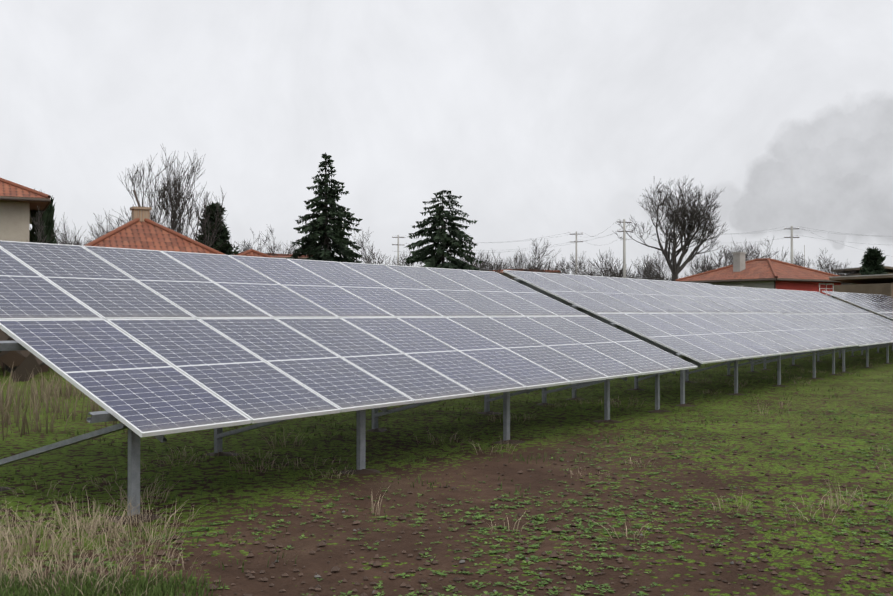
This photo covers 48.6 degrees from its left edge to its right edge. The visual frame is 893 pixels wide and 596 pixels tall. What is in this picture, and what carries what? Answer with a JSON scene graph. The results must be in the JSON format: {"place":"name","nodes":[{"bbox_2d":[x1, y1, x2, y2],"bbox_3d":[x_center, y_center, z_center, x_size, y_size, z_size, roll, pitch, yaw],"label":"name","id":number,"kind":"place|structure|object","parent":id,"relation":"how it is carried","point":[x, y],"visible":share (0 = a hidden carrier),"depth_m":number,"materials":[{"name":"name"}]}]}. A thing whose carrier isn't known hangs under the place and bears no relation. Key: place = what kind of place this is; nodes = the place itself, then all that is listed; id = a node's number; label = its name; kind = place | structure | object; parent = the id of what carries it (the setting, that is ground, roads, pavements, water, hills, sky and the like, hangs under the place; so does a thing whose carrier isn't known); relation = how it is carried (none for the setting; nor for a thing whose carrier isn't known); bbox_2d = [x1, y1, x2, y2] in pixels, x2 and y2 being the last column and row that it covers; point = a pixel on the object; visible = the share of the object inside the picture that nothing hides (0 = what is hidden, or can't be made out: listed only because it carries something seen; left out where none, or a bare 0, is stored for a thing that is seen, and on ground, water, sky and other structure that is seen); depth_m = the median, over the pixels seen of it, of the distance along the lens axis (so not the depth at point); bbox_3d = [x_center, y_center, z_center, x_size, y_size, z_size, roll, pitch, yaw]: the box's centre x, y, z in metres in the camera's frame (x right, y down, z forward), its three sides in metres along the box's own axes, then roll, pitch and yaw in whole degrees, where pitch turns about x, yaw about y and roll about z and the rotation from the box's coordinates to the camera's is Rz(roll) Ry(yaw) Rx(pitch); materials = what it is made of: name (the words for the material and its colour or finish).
{"place":"outdoors","nodes":[
{"label":"outdoors","id":0,"kind":"place"},
{"bbox_2d":[0,345,892,595],"bbox_3d":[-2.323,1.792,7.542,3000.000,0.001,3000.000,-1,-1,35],"label":"ground","id":1,"kind":"structure","parent":0,"point":[394,442],"depth_m":9.45,"materials":[{"name":"green plant"}]},
{"bbox_2d":[0,329,48,381],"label":"scrub hedge","id":2,"kind":"object","parent":1,"relation":"on","point":[25,360],"depth_m":25.06,"materials":[{"name":"brown plant"}]},
{"bbox_2d":[0,178,51,241],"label":"house","id":3,"kind":"structure","parent":1,"relation":"on","point":[18,202],"depth_m":37.61,"materials":[{"name":"beige paint"}]},
{"bbox_2d":[5,206,58,242],"bbox_3d":[-13.681,-0.383,33.343,3.537,5.510,2.572,0,-1,-21],"label":"bare tree","id":4,"kind":"object","parent":1,"relation":"on","point":[38,223],"visible":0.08,"depth_m":33.48,"materials":[{"name":"brown plant"}]},
{"bbox_2d":[29,188,51,243],"bbox_3d":[-16.887,-1.034,40.794,1.384,7.026,1.381,-1,-1,35],"label":"thin conifer","id":5,"kind":"object","parent":1,"relation":"on","point":[33,236],"visible":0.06,"depth_m":40.67,"materials":[{"name":"green plant"}]},
{"bbox_2d":[45,197,55,243],"bbox_3d":[-16.855,-0.929,41.779,1.372,6.844,1.142,0,-1,-9],"label":"thin conifer","id":6,"kind":"object","parent":1,"relation":"on","point":[50,220],"visible":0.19,"depth_m":41.74,"materials":[{"name":"green plant"}]},
{"bbox_2d":[53,217,87,245],"bbox_3d":[-18.015,-0.780,47.155,2.736,6.716,2.985,-1,-1,35],"label":"bare shrub","id":7,"kind":"object","parent":1,"relation":"on","point":[65,238],"visible":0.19,"depth_m":47.14,"materials":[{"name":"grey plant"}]},
{"bbox_2d":[57,210,131,245],"bbox_3d":[-17.060,-0.899,48.535,3.341,6.984,5.264,0,-1,20],"label":"bare shrub","id":8,"kind":"object","parent":1,"relation":"on","point":[103,230],"visible":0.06,"depth_m":48.61,"materials":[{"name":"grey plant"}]},
{"bbox_2d":[89,205,162,237],"bbox_3d":[-17.930,-1.552,58.435,5.308,8.606,5.345,-1,-1,35],"label":"bare shrub","id":9,"kind":"object","parent":1,"relation":"on","point":[126,213],"visible":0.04,"depth_m":57.31,"materials":[{"name":"brown plant"}]},
{"bbox_2d":[84,190,225,254],"bbox_3d":[-11.808,-0.812,38.160,8.220,6.705,8.420,0,-1,-26],"label":"house hip","id":10,"kind":"object","parent":1,"relation":"on","point":[140,230],"visible":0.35,"depth_m":36.94,"materials":[{"name":"orange tile"}]},
{"bbox_2d":[120,147,228,249],"bbox_3d":[-13.270,-2.467,48.773,5.889,10.191,4.900,-1,-1,35],"label":"bare tree","id":11,"kind":"object","parent":1,"relation":"on","point":[174,223],"visible":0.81,"depth_m":48.98,"materials":[{"name":"grey plant"}]},
{"bbox_2d":[196,201,239,254],"bbox_3d":[-12.289,-1.251,51.849,3.616,7.784,3.985,0,-1,12],"label":"evergreen tree","id":12,"kind":"object","parent":1,"relation":"on","point":[226,248],"visible":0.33,"depth_m":51.55,"materials":[{"name":"green plant"}]},
{"bbox_2d":[227,229,268,252],"bbox_3d":[-13.542,-0.854,64.302,4.403,7.392,5.806,-1,-1,35],"label":"bare shrub","id":13,"kind":"object","parent":1,"relation":"on","point":[245,248],"visible":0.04,"depth_m":64.45,"materials":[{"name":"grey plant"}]},
{"bbox_2d":[239,240,263,251],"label":"bare shrub","id":14,"kind":"object","parent":1,"relation":"on","point":[251,247],"visible":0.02,"depth_m":74.24,"materials":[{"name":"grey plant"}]},
{"bbox_2d":[237,249,274,257],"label":"house","id":15,"kind":"structure","parent":1,"relation":"on","point":[252,252],"depth_m":50.11,"materials":[{"name":"tile"}]},
{"bbox_2d":[234,253,308,259],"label":"house","id":16,"kind":"structure","parent":1,"relation":"on","point":[302,257],"depth_m":67.54,"materials":[{"name":"tile"}]},
{"bbox_2d":[255,225,300,255],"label":"bare shrub","id":17,"kind":"object","parent":1,"relation":"on","point":[276,246],"visible":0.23,"depth_m":68.74,"materials":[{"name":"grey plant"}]},
{"bbox_2d":[287,152,365,263],"bbox_3d":[-5.308,-1.960,46.214,7.472,9.596,7.024,1,-1,-38],"label":"spruce","id":18,"kind":"object","parent":1,"relation":"on","point":[322,231],"visible":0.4,"depth_m":45.65,"materials":[{"name":"green plant"}]},
{"bbox_2d":[0,240,697,515],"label":"solar table","id":19,"kind":"object","parent":1,"relation":"on","point":[157,344],"visible":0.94,"depth_m":11.17,"materials":[{"name":"blue glass"}]},
{"bbox_2d":[343,232,414,265],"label":"bare shrub","id":20,"kind":"object","parent":1,"relation":"on","point":[367,257],"visible":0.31,"depth_m":68.95,"materials":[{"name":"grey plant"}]},
{"bbox_2d":[392,235,403,265],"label":"utility pole","id":21,"kind":"object","parent":1,"relation":"on","point":[398,237],"visible":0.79,"depth_m":99.97,"materials":[{"name":"wood"}]},
{"bbox_2d":[376,249,421,265],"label":"bare shrub","id":22,"kind":"object","parent":1,"relation":"on","point":[402,259],"visible":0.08,"depth_m":89.13,"materials":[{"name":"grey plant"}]},
{"bbox_2d":[404,190,482,270],"bbox_3d":[-0.173,-1.305,46.825,5.958,7.744,5.288,-1,-1,35],"label":"spruce","id":23,"kind":"object","parent":1,"relation":"on","point":[441,255],"visible":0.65,"depth_m":46.66,"materials":[{"name":"green plant"}]},
{"bbox_2d":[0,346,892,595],"bbox_3d":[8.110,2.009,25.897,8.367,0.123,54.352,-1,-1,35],"label":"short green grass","id":24,"kind":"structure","parent":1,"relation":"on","point":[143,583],"depth_m":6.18,"materials":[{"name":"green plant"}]},
{"bbox_2d":[0,350,892,523],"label":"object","id":25,"kind":"structure","parent":1,"relation":"on","point":[361,471],"depth_m":12.80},
{"bbox_2d":[0,357,892,595],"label":"dry grass tufts","id":26,"kind":"object","parent":1,"relation":"on","point":[46,397],"visible":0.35,"depth_m":7.63,"materials":[{"name":"beige plant"}]},
{"bbox_2d":[1,401,892,595],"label":"weeds","id":27,"kind":"object","parent":1,"relation":"on","point":[541,537],"visible":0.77,"depth_m":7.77,"materials":[{"name":"green plant"}]},
{"bbox_2d":[453,251,504,275],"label":"bare shrub","id":28,"kind":"object","parent":1,"relation":"on","point":[482,266],"visible":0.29,"depth_m":65.61,"materials":[{"name":"brown plant"}]},
{"bbox_2d":[469,252,508,269],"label":"bare shrub","id":29,"kind":"object","parent":1,"relation":"on","point":[488,262],"visible":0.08,"depth_m":80.14,"materials":[{"name":"brown plant"}]},
{"bbox_2d":[491,250,529,269],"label":"bare shrub","id":30,"kind":"object","parent":1,"relation":"on","point":[506,266],"visible":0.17,"depth_m":95.76,"materials":[{"name":"brown plant"}]},
{"bbox_2d":[481,238,561,279],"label":"bare shrub","id":31,"kind":"object","parent":1,"relation":"on","point":[532,261],"visible":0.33,"depth_m":71.84,"materials":[{"name":"brown plant"}]},
{"bbox_2d":[489,269,561,280],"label":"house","id":32,"kind":"structure","parent":1,"relation":"on","point":[502,272],"depth_m":74.98,"materials":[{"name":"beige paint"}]},
{"bbox_2d":[522,260,558,273],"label":"bare shrub","id":33,"kind":"object","parent":1,"relation":"on","point":[539,268],"visible":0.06,"depth_m":69.42,"materials":[{"name":"brown plant"}]},
{"bbox_2d":[528,257,562,273],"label":"bare shrub","id":34,"kind":"object","parent":1,"relation":"on","point":[539,262],"visible":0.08,"depth_m":86.61,"materials":[{"name":"brown plant"}]},
{"bbox_2d":[538,252,576,274],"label":"bare shrub","id":35,"kind":"object","parent":1,"relation":"on","point":[561,265],"visible":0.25,"depth_m":80.12,"materials":[{"name":"brown plant"}]},
{"bbox_2d":[545,253,596,275],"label":"bare shrub","id":36,"kind":"object","parent":1,"relation":"on","point":[582,260],"visible":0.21,"depth_m":104.22,"materials":[{"name":"brown plant"}]},
{"bbox_2d":[570,232,582,274],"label":"utility pole","id":37,"kind":"object","parent":1,"relation":"on","point":[576,234],"visible":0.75,"depth_m":96.19,"materials":[{"name":"wood"}]},
{"bbox_2d":[563,253,611,276],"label":"bare shrub","id":38,"kind":"object","parent":1,"relation":"on","point":[582,272],"visible":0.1,"depth_m":85.18,"materials":[{"name":"brown plant"}]},
{"bbox_2d":[591,257,626,277],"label":"bare shrub","id":39,"kind":"object","parent":1,"relation":"on","point":[611,275],"visible":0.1,"depth_m":88.81,"materials":[{"name":"brown plant"}]},
{"bbox_2d":[589,249,632,277],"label":"bare shrub","id":40,"kind":"object","parent":1,"relation":"on","point":[607,268],"visible":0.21,"depth_m":103.25,"materials":[{"name":"brown plant"}]},
{"bbox_2d":[582,249,652,279],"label":"bare shrub","id":41,"kind":"object","parent":1,"relation":"on","point":[605,264],"visible":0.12,"depth_m":70.15,"materials":[{"name":"brown plant"}]},
{"bbox_2d":[604,260,638,278],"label":"bare shrub","id":42,"kind":"object","parent":1,"relation":"on","point":[633,275],"visible":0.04,"depth_m":108.03,"materials":[{"name":"brown plant"}]},
{"bbox_2d":[617,219,630,277],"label":"utility pole","id":43,"kind":"object","parent":1,"relation":"on","point":[624,253],"visible":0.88,"depth_m":80.18,"materials":[{"name":"wood"}]},
{"bbox_2d":[634,261,657,279],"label":"bare shrub","id":44,"kind":"object","parent":1,"relation":"on","point":[645,269],"visible":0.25,"depth_m":75.29,"materials":[{"name":"brown plant"}]},
{"bbox_2d":[628,254,664,279],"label":"bare shrub","id":45,"kind":"object","parent":1,"relation":"on","point":[647,268],"visible":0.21,"depth_m":95.68,"materials":[{"name":"brown plant"}]},
{"bbox_2d":[631,250,671,280],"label":"bare shrub","id":46,"kind":"object","parent":1,"relation":"on","point":[657,267],"visible":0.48,"depth_m":109.88,"materials":[{"name":"brown plant"}]},
{"bbox_2d":[612,176,727,280],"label":"bare tree","id":47,"kind":"object","parent":1,"relation":"on","point":[694,212],"visible":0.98,"depth_m":94.48,"materials":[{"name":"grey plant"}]},
{"bbox_2d":[503,270,857,403],"bbox_3d":[6.133,0.956,23.250,4.135,2.931,11.840,-1,-1,35],"label":"solar table","id":48,"kind":"object","parent":1,"relation":"on","point":[698,324],"visible":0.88,"depth_m":21.51,"materials":[{"name":"blue glass"}]},
{"bbox_2d":[678,255,715,277],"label":"bare shrub","id":49,"kind":"object","parent":1,"relation":"on","point":[696,266],"visible":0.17,"depth_m":100.98,"materials":[{"name":"brown plant"}]},
{"bbox_2d":[689,245,740,273],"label":"bare shrub","id":50,"kind":"object","parent":1,"relation":"on","point":[704,263],"visible":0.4,"depth_m":90.79,"materials":[{"name":"brown plant"}]},
{"bbox_2d":[696,242,761,271],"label":"bare shrub","id":51,"kind":"object","parent":1,"relation":"on","point":[720,265],"visible":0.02,"depth_m":70.98,"materials":[{"name":"brown plant"}]},
{"bbox_2d":[722,238,792,265],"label":"bare tree","id":52,"kind":"object","parent":1,"relation":"on","point":[755,256],"visible":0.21,"depth_m":74.35,"materials":[{"name":"brown plant"}]},
{"bbox_2d":[676,252,845,295],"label":"red house","id":53,"kind":"structure","parent":1,"relation":"on","point":[769,273],"depth_m":57.86,"materials":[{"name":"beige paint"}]},
{"bbox_2d":[784,226,798,263],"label":"utility pole","id":54,"kind":"object","parent":1,"relation":"on","point":[791,228],"visible":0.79,"depth_m":86.41,"materials":[{"name":"wood"}]},
{"bbox_2d":[398,220,887,255],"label":"power lines","id":55,"kind":"object","parent":54,"relation":"attached to","point":[672,238],"visible":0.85,"depth_m":85.13,"materials":[{"name":"grey metal"}]},
{"bbox_2d":[778,249,807,265],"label":"bare tree","id":56,"kind":"object","parent":1,"relation":"on","point":[802,262],"depth_m":88.49,"materials":[{"name":"brown plant"}]},
{"bbox_2d":[715,285,892,371],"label":"solar table","id":57,"kind":"object","parent":1,"relation":"on","point":[859,327],"visible":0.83,"depth_m":31.55,"materials":[{"name":"blue glass"}]},
{"bbox_2d":[793,252,841,274],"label":"bare tree","id":58,"kind":"object","parent":1,"relation":"on","point":[813,266],"visible":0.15,"depth_m":100.66,"materials":[{"name":"brown plant"}]},
{"bbox_2d":[817,259,851,274],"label":"bare tree","id":59,"kind":"object","parent":1,"relation":"on","point":[835,267],"visible":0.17,"depth_m":86.03,"materials":[{"name":"brown plant"}]},
{"bbox_2d":[812,248,857,284],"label":"bare tree","id":60,"kind":"object","parent":1,"relation":"on","point":[838,273],"visible":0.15,"depth_m":75.53,"materials":[{"name":"brown plant"}]},
{"bbox_2d":[822,291,892,354],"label":"solar table","id":61,"kind":"object","parent":1,"relation":"on","point":[880,304],"visible":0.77,"depth_m":40.76,"materials":[{"name":"blue glass"}]},
{"bbox_2d":[829,274,892,345],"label":"shed","id":62,"kind":"structure","parent":1,"relation":"on","point":[880,284],"depth_m":51.70,"materials":[{"name":"brown wood"}]},
{"bbox_2d":[831,266,892,284],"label":"shed","id":63,"kind":"structure","parent":1,"relation":"on","point":[886,268],"depth_m":75.55,"materials":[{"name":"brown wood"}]},
{"bbox_2d":[850,246,888,284],"bbox_3d":[25.929,-0.203,60.542,2.874,5.943,3.511,1,-1,-41],"label":"conifer","id":64,"kind":"object","parent":1,"relation":"on","point":[873,260],"visible":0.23,"depth_m":60.09,"materials":[{"name":"green plant"}]},
{"bbox_2d":[0,0,892,279],"label":"sky","id":65,"kind":"structure","parent":0,"point":[551,118],"materials":[{"name":"white"}]}
]}

